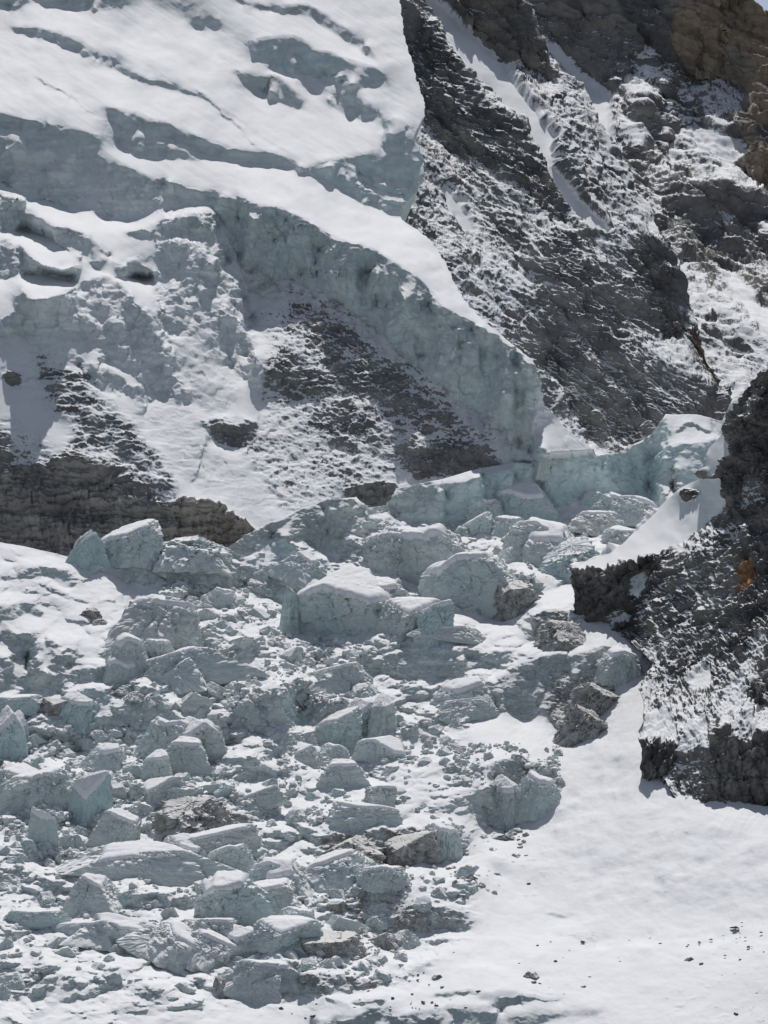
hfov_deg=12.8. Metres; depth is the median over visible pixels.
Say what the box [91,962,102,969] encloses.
ice block
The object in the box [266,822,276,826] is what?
ice block
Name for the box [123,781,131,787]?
ice block
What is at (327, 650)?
ice block
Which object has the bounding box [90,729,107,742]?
ice block
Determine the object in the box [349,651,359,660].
ice block
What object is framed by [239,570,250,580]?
ice block
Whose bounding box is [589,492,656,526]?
serac
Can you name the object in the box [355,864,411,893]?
serac
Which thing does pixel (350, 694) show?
ice block
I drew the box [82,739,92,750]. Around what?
ice block
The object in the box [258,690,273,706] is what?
ice block
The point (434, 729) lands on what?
ice block
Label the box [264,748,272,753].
ice block
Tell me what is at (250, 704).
ice block
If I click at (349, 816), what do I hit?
ice block
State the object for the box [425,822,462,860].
serac
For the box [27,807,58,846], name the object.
ice block
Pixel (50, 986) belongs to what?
ice block
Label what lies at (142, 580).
ice block
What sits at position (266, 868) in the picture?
serac
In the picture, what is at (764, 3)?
sky
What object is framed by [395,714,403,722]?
ice block
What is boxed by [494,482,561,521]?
serac
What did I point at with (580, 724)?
boulder
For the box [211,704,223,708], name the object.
ice block
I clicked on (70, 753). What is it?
ice block
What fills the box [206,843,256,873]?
serac
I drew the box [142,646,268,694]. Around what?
serac
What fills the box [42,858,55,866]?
ice block
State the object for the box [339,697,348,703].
ice block
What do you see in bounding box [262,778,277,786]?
ice block
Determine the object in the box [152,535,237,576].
serac
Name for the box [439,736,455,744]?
ice block
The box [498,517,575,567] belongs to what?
serac
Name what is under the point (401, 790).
ice block
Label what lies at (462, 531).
ice block
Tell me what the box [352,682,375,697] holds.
ice block
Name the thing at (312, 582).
serac
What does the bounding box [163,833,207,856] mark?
serac
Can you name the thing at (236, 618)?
ice block
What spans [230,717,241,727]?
ice block
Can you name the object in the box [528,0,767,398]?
mountain
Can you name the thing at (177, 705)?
ice block
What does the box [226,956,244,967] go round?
ice block
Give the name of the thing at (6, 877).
ice block
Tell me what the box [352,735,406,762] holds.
serac
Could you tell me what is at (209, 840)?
serac
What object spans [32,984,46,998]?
ice block
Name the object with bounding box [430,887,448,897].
ice block
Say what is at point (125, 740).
ice block
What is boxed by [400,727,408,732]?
ice block
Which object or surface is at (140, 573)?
ice block
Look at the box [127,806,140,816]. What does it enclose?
ice block
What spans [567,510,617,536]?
serac
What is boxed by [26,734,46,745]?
ice block
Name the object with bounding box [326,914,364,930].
ice block
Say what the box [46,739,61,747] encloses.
ice block
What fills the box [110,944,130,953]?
ice block
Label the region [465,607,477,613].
ice block
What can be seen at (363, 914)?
ice block
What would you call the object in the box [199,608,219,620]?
ice block
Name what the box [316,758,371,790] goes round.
ice block
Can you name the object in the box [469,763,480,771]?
ice block
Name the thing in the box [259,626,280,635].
ice block
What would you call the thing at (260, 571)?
ice block
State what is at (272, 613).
ice block
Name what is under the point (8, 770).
serac
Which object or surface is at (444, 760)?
ice block
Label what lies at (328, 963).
ice block
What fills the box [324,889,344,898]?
ice block
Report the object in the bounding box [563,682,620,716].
boulder
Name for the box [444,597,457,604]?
ice block
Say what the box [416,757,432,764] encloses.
ice block
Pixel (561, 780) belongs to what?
ice block
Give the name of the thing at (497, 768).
ice block
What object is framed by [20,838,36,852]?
ice block
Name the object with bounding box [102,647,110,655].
ice block
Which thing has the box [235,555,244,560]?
ice block
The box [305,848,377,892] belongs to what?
serac
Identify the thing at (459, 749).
ice block
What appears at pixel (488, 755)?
ice block
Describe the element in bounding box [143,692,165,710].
ice block
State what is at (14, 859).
ice block
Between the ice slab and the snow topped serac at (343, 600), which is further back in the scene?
the snow topped serac at (343, 600)
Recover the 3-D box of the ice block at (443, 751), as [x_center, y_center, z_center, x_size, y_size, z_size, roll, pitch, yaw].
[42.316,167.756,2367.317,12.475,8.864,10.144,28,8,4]
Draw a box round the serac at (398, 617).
[371,596,440,640]
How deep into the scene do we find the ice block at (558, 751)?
2374.19 m
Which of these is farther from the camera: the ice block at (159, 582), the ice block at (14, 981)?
the ice block at (159, 582)
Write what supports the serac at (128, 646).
on the icefall ground
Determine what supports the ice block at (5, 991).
on the icefall ground
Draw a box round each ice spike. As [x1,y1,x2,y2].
[65,530,111,570]
[211,975,226,998]
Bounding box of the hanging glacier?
[0,0,596,555]
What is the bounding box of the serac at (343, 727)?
[315,706,362,749]
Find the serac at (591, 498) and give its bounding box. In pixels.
[579,490,602,506]
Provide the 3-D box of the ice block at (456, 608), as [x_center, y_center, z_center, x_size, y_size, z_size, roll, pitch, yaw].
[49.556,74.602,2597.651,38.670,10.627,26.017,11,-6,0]
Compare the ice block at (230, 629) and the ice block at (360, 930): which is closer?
the ice block at (360, 930)
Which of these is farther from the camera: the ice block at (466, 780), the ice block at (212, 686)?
the ice block at (212, 686)
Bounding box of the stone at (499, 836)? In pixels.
[491,833,515,840]
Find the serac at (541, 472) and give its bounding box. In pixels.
[531,460,550,482]
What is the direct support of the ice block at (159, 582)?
on the icefall ground
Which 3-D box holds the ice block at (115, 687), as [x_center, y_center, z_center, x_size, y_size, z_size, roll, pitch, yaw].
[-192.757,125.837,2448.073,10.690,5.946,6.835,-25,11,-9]
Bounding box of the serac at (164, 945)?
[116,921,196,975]
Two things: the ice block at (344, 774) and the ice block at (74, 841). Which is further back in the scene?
the ice block at (344, 774)
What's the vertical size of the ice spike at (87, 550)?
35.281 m
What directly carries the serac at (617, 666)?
on the icefall ground
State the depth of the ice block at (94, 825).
2267.20 m
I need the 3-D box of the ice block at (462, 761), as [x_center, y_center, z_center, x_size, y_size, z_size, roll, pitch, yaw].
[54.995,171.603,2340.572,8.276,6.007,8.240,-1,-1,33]
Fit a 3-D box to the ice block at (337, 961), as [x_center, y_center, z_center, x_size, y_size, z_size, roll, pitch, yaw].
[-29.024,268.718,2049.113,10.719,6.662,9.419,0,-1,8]
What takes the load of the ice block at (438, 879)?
on the icefall ground
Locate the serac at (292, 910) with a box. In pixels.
[278,906,315,919]
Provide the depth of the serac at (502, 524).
2784.07 m
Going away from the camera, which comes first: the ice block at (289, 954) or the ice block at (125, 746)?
the ice block at (289, 954)
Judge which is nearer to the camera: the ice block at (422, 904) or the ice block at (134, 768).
the ice block at (422, 904)
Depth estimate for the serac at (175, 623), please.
2499.48 m
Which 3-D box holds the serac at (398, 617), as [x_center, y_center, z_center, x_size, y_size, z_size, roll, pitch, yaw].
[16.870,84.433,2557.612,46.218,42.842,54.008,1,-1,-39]
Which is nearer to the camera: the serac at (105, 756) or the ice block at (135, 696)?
the serac at (105, 756)
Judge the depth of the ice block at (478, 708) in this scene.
2436.17 m
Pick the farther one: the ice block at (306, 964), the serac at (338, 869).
the serac at (338, 869)
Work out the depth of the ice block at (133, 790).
2295.72 m
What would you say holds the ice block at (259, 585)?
on the icefall ground
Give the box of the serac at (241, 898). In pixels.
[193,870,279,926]
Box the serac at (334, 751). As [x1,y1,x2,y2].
[319,743,349,758]
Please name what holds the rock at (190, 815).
on the icefall ground
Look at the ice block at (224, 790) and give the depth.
2293.11 m
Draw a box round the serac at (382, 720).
[367,692,396,737]
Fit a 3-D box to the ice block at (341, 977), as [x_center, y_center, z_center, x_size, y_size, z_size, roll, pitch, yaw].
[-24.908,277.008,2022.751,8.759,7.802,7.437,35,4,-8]
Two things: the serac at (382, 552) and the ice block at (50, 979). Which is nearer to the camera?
the ice block at (50, 979)
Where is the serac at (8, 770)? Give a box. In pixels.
[0,761,37,784]
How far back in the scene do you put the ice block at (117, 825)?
2226.06 m
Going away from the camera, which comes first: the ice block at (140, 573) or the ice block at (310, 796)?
the ice block at (310, 796)
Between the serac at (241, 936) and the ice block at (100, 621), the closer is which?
the serac at (241, 936)
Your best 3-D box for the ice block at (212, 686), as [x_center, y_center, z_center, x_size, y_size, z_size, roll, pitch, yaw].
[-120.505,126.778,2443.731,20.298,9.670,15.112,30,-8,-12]
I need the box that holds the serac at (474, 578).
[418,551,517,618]
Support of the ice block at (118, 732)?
on the icefall ground
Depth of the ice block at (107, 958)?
2054.89 m
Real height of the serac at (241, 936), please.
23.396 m
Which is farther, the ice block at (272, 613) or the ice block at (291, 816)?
the ice block at (272, 613)
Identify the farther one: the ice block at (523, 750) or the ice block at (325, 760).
the ice block at (325, 760)
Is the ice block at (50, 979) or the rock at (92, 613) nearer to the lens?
the ice block at (50, 979)
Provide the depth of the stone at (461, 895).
2155.03 m
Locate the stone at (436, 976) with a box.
[432,974,441,978]
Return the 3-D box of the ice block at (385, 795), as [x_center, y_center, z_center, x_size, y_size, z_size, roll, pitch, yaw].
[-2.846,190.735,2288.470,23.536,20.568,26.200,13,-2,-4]
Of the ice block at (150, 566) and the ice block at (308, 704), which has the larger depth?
the ice block at (150, 566)
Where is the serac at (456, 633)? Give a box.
[406,623,486,644]
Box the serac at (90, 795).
[67,770,112,827]
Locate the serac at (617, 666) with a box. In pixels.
[594,646,644,686]
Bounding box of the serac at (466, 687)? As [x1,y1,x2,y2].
[429,675,494,708]
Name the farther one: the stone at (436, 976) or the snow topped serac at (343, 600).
the snow topped serac at (343, 600)
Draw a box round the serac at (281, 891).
[253,877,302,909]
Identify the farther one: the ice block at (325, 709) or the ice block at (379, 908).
the ice block at (325, 709)
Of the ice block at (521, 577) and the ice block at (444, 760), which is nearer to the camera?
the ice block at (444, 760)
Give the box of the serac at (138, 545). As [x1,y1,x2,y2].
[101,519,162,569]
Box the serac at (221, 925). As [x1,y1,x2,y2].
[186,917,236,933]
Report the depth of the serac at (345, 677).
2467.65 m
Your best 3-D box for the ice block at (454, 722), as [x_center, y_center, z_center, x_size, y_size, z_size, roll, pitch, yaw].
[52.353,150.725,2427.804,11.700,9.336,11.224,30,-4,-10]
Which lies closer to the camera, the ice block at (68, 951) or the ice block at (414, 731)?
the ice block at (68, 951)
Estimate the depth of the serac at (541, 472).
2863.14 m
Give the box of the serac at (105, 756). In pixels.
[78,742,126,771]
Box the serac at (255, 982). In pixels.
[223,959,300,1004]
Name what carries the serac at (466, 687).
on the icefall ground
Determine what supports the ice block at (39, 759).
on the icefall ground
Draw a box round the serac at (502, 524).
[491,515,524,537]
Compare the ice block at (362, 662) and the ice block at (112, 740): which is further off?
the ice block at (362, 662)
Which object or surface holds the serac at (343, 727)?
on the icefall ground
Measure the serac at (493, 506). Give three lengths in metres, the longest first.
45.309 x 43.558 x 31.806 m
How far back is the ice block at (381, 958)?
2064.40 m
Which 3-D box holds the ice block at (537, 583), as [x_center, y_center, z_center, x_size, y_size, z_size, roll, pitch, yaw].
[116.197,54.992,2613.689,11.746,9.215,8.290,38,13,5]
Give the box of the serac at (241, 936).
[222,924,256,957]
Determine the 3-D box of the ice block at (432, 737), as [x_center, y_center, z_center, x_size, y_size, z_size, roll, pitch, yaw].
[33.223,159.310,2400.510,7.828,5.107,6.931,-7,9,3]
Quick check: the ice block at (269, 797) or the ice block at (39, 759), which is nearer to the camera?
the ice block at (269, 797)
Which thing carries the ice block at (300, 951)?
on the icefall ground
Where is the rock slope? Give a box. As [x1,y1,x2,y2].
[399,0,733,453]
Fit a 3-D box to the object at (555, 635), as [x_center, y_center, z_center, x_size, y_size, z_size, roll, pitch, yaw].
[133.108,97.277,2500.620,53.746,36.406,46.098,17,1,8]
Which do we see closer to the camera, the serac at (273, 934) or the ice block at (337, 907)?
the serac at (273, 934)
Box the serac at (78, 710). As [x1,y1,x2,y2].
[59,690,100,736]
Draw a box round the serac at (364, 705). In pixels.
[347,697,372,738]
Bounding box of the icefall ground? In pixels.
[0,396,767,1023]
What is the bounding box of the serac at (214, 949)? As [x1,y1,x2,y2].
[178,929,244,972]
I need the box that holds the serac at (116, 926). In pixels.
[94,912,155,944]
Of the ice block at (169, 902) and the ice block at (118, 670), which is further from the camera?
the ice block at (118, 670)
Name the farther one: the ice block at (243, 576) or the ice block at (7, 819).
the ice block at (243, 576)
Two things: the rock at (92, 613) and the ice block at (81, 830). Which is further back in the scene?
the rock at (92, 613)
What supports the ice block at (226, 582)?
on the icefall ground
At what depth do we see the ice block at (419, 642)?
2514.40 m
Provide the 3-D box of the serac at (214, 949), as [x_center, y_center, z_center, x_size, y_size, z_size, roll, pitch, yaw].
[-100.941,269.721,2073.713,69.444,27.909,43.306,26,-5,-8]
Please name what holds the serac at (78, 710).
on the icefall ground
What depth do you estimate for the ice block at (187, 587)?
2630.41 m
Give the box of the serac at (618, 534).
[600,525,634,544]
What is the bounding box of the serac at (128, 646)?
[105,632,149,672]
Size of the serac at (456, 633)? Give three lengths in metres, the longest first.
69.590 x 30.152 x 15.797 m
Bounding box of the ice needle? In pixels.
[279,586,299,634]
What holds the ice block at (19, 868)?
on the icefall ground
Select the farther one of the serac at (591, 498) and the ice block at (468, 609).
the serac at (591, 498)
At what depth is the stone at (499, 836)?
2274.18 m
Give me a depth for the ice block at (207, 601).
2596.59 m
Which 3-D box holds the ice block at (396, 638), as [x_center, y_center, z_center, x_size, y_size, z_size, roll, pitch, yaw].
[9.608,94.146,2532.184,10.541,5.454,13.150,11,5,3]
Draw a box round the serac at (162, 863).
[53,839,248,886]
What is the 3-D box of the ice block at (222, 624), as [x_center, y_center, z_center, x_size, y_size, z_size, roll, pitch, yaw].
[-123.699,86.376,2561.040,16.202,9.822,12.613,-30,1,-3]
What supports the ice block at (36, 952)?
on the icefall ground
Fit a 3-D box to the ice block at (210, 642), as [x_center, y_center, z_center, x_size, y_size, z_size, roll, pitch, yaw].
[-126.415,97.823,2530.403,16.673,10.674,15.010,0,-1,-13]
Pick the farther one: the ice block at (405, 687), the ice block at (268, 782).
the ice block at (405, 687)
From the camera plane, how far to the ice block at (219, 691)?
2432.26 m
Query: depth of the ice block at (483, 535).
2776.96 m
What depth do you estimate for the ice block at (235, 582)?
2657.95 m
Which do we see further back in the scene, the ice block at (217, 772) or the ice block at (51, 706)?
the ice block at (51, 706)
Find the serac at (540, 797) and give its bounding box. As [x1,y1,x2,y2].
[514,771,560,824]
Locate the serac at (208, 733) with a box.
[182,716,226,764]
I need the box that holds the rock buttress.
[569,362,767,805]
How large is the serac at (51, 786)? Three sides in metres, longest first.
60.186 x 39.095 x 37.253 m
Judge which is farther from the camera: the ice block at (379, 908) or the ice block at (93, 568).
the ice block at (93, 568)
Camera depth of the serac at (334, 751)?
2388.81 m
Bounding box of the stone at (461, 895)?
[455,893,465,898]
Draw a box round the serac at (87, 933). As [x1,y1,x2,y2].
[50,919,113,951]
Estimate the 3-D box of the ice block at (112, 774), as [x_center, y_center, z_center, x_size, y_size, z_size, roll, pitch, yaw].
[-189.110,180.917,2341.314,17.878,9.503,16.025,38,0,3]
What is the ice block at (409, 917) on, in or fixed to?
on the icefall ground
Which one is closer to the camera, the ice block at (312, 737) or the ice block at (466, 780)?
the ice block at (466, 780)
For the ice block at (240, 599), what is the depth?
2609.34 m
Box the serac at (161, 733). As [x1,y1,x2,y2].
[133,716,188,758]
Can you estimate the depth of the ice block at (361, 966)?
2041.97 m
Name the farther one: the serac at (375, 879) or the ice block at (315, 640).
the ice block at (315, 640)
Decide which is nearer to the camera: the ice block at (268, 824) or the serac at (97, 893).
the serac at (97, 893)
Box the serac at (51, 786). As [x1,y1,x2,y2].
[0,767,74,812]
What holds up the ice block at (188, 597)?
on the icefall ground
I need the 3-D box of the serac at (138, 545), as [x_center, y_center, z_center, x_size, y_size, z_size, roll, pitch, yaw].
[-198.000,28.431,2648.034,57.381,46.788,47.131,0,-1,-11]
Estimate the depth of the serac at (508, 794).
2308.11 m
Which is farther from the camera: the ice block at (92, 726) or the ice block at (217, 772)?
the ice block at (92, 726)
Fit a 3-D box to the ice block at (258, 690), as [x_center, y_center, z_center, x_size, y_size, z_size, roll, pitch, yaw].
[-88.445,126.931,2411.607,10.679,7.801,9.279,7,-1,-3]
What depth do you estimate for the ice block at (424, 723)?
2416.43 m
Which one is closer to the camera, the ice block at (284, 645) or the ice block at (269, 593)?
the ice block at (284, 645)
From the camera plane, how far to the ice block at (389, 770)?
2347.21 m
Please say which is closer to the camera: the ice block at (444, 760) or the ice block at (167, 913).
the ice block at (167, 913)
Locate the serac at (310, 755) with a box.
[294,744,323,767]
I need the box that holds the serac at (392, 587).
[376,576,410,597]
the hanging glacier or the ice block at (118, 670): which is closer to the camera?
the ice block at (118, 670)
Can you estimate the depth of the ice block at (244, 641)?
2504.78 m
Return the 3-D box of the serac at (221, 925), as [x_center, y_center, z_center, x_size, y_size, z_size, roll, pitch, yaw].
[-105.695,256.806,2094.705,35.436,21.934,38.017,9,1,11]
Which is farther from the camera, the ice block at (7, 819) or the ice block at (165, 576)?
the ice block at (165, 576)
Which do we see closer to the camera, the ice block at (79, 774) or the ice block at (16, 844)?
the ice block at (16, 844)
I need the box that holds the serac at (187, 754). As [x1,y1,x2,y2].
[165,736,212,776]
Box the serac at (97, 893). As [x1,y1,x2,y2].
[61,873,126,917]
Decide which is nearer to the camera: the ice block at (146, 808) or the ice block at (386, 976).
the ice block at (386, 976)
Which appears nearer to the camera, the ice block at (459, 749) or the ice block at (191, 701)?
the ice block at (459, 749)
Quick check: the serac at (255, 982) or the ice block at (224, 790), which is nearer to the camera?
the serac at (255, 982)
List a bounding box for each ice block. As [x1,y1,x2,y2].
[0,694,42,717]
[0,845,11,855]
[0,936,13,949]
[0,973,25,989]
[0,983,10,998]
[1,874,14,883]
[2,815,23,825]
[6,856,23,863]
[9,841,23,847]
[13,864,24,878]
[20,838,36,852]
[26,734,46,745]
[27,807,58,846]
[30,949,41,956]
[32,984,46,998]
[33,756,44,763]
[36,841,54,854]
[37,890,55,906]
[38,697,67,715]
[39,974,58,985]
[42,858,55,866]
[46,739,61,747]
[46,937,65,948]
[47,984,55,989]
[53,804,62,810]
[54,946,75,956]
[58,834,86,850]
[59,737,69,741]
[61,748,76,757]
[73,771,85,778]
[75,826,89,836]
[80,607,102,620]
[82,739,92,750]
[85,808,141,846]
[87,565,102,572]
[88,722,98,730]
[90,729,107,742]
[91,618,107,625]
[91,811,104,827]
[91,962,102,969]
[97,770,114,777]
[101,656,139,684]
[101,972,122,984]
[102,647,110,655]
[102,955,114,961]
[107,738,119,744]
[108,556,116,567]
[108,728,123,737]
[109,684,120,690]
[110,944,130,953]
[111,780,126,799]
[114,685,133,695]
[116,889,138,906]
[119,744,128,750]
[120,575,130,583]
[121,736,133,743]
[122,762,141,778]
[123,691,145,702]
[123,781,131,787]
[127,783,140,799]
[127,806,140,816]
[134,569,148,578]
[135,686,149,693]
[136,577,147,582]
[136,802,155,814]
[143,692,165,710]
[145,561,159,572]
[150,899,163,908]
[154,895,177,908]
[155,579,165,585]
[156,701,171,709]
[157,572,170,580]
[160,907,178,918]
[173,702,181,709]
[174,772,191,780]
[174,982,196,993]
[177,581,190,590]
[181,691,213,714]
[184,595,198,602]
[193,707,209,718]
[198,599,212,607]
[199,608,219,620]
[201,782,236,798]
[203,637,220,648]
[205,587,238,608]
[205,682,222,693]
[207,574,222,584]
[207,711,227,727]
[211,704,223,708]
[213,619,227,628]
[213,766,229,779]
[215,686,227,699]
[216,552,232,566]
[221,577,233,587]
[222,648,228,655]
[225,626,238,633]
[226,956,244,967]
[229,613,242,622]
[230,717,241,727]
[231,636,256,648]
[232,681,251,694]
[233,578,239,588]
[234,699,254,717]
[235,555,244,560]
[236,596,247,602]
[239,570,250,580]
[242,785,288,809]
[244,712,258,720]
[246,608,270,619]
[247,576,267,596]
[248,954,260,959]
[249,679,261,686]
[252,687,263,693]
[252,718,261,725]
[254,635,265,641]
[257,569,265,575]
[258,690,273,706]
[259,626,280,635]
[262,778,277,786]
[264,589,276,598]
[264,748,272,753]
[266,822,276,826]
[267,609,277,616]
[277,641,291,649]
[282,646,303,663]
[282,661,294,669]
[284,950,298,958]
[285,810,306,824]
[294,945,305,956]
[295,691,307,709]
[297,958,315,971]
[299,641,311,647]
[301,730,322,745]
[303,700,315,710]
[304,792,321,800]
[307,637,318,644]
[314,646,324,660]
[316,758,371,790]
[319,958,336,968]
[320,702,334,715]
[320,756,331,766]
[324,646,332,656]
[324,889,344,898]
[325,800,403,832]
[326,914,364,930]
[327,900,348,913]
[328,788,345,796]
[332,956,342,966]
[336,974,346,984]
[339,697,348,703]
[343,691,356,697]
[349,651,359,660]
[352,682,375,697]
[354,919,372,933]
[356,961,367,971]
[358,658,367,668]
[359,911,368,921]
[361,785,397,807]
[365,912,388,931]
[366,902,389,917]
[367,955,387,962]
[368,932,400,950]
[373,969,392,982]
[375,892,397,902]
[380,765,399,776]
[389,635,402,641]
[392,929,420,948]
[393,953,407,961]
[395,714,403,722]
[397,721,405,726]
[397,788,407,793]
[399,909,430,931]
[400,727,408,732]
[401,685,409,689]
[405,753,418,759]
[409,725,418,736]
[413,638,426,647]
[413,896,431,913]
[416,599,454,646]
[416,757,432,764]
[417,719,428,727]
[421,738,433,748]
[426,725,444,734]
[428,735,436,740]
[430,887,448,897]
[432,876,444,883]
[435,746,450,755]
[437,697,499,724]
[438,757,450,764]
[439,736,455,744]
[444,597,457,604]
[446,764,455,771]
[447,717,461,727]
[451,822,460,830]
[453,605,462,611]
[454,747,465,752]
[454,866,478,877]
[455,526,470,536]
[458,759,469,764]
[462,777,472,785]
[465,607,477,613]
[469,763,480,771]
[474,533,490,538]
[483,752,493,759]
[491,545,502,554]
[491,763,503,772]
[510,754,526,763]
[518,574,526,580]
[518,748,527,752]
[531,578,543,588]
[536,765,551,775]
[538,537,599,582]
[553,748,562,755]
[556,776,564,783]
[568,514,576,520]
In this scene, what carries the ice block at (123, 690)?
on the icefall ground
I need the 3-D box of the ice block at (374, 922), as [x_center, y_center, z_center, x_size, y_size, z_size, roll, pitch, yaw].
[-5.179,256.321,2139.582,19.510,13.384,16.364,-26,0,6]
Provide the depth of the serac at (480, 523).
2783.32 m
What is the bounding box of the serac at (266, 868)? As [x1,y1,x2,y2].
[248,857,314,897]
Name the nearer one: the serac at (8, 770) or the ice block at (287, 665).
the serac at (8, 770)
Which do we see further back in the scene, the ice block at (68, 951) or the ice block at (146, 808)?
the ice block at (146, 808)
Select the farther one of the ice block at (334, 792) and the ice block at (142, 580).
the ice block at (142, 580)
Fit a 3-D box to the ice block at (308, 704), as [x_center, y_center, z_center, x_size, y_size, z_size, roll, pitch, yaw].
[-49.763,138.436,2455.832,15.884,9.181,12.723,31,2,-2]
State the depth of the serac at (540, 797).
2304.15 m
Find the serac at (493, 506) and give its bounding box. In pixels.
[463,498,503,523]
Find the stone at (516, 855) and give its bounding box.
[512,853,520,857]
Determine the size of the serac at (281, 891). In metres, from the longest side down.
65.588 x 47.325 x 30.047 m
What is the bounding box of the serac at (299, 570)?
[266,550,326,590]
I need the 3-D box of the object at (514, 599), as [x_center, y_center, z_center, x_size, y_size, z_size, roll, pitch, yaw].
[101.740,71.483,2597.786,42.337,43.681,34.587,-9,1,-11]
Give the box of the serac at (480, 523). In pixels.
[462,511,493,536]
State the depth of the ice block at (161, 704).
2407.36 m
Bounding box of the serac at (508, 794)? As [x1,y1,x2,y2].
[494,774,521,830]
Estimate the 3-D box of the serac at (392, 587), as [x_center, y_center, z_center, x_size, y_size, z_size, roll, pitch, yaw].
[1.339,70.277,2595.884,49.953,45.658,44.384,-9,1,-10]
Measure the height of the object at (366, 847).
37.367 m
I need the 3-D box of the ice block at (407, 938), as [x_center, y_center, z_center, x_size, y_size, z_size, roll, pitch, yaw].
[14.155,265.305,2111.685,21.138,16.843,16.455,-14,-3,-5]
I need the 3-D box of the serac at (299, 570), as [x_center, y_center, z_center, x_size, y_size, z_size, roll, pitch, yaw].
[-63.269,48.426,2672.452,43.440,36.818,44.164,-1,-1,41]
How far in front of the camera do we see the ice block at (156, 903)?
2143.30 m
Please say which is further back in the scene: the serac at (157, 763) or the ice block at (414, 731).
the ice block at (414, 731)
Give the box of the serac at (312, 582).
[305,579,318,586]
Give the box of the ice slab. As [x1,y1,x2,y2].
[3,907,71,928]
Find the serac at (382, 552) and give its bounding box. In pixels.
[356,531,404,576]
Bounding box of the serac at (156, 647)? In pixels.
[142,639,174,657]
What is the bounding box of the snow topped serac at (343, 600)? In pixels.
[297,565,391,635]
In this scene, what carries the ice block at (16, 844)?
on the icefall ground
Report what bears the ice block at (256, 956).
on the icefall ground
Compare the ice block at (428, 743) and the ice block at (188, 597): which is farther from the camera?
the ice block at (188, 597)
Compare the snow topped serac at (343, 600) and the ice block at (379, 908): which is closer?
the ice block at (379, 908)
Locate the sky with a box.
[754,0,767,10]
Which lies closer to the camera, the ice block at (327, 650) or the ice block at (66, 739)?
the ice block at (66, 739)
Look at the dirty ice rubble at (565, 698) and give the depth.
2266.19 m
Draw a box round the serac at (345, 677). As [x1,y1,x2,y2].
[301,661,380,694]
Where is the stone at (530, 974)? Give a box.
[523,971,539,977]
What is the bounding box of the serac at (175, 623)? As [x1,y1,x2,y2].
[104,597,202,650]
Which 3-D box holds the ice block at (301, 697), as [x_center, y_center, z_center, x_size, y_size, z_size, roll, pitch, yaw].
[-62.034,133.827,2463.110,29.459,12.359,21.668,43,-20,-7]
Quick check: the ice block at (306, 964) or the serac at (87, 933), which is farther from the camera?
the serac at (87, 933)
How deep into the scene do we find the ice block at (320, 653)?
2534.23 m
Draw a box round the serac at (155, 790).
[142,775,203,808]
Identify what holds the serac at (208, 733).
on the icefall ground
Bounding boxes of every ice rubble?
[0,518,588,989]
[323,675,614,959]
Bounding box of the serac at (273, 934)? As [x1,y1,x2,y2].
[251,915,323,954]
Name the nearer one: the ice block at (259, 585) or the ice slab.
the ice slab
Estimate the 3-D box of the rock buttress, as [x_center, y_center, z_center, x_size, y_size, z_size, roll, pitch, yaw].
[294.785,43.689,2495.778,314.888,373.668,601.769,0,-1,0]
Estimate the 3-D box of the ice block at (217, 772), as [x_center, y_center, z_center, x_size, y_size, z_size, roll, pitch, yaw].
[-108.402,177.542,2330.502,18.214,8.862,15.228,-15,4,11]
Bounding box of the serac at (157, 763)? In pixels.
[139,749,172,780]
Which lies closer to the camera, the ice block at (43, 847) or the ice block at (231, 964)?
the ice block at (231, 964)
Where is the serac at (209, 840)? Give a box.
[188,823,267,853]
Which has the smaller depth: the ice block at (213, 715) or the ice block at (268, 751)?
the ice block at (268, 751)
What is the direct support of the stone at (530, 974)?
on the icefall ground
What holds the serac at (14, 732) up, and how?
on the icefall ground
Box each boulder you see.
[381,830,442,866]
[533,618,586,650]
[552,704,607,746]
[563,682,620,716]
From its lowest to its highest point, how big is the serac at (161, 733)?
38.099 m
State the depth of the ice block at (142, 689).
2422.68 m
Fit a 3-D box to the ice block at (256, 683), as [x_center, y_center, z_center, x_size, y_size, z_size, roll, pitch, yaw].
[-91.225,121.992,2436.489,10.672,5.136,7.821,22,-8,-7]
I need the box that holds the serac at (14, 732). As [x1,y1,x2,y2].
[0,705,29,761]
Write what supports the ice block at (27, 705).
on the icefall ground
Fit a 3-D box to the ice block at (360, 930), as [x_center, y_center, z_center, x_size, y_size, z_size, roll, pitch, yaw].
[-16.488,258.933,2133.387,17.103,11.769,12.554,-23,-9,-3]
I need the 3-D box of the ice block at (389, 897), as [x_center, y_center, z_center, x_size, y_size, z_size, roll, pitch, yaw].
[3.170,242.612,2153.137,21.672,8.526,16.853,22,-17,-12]

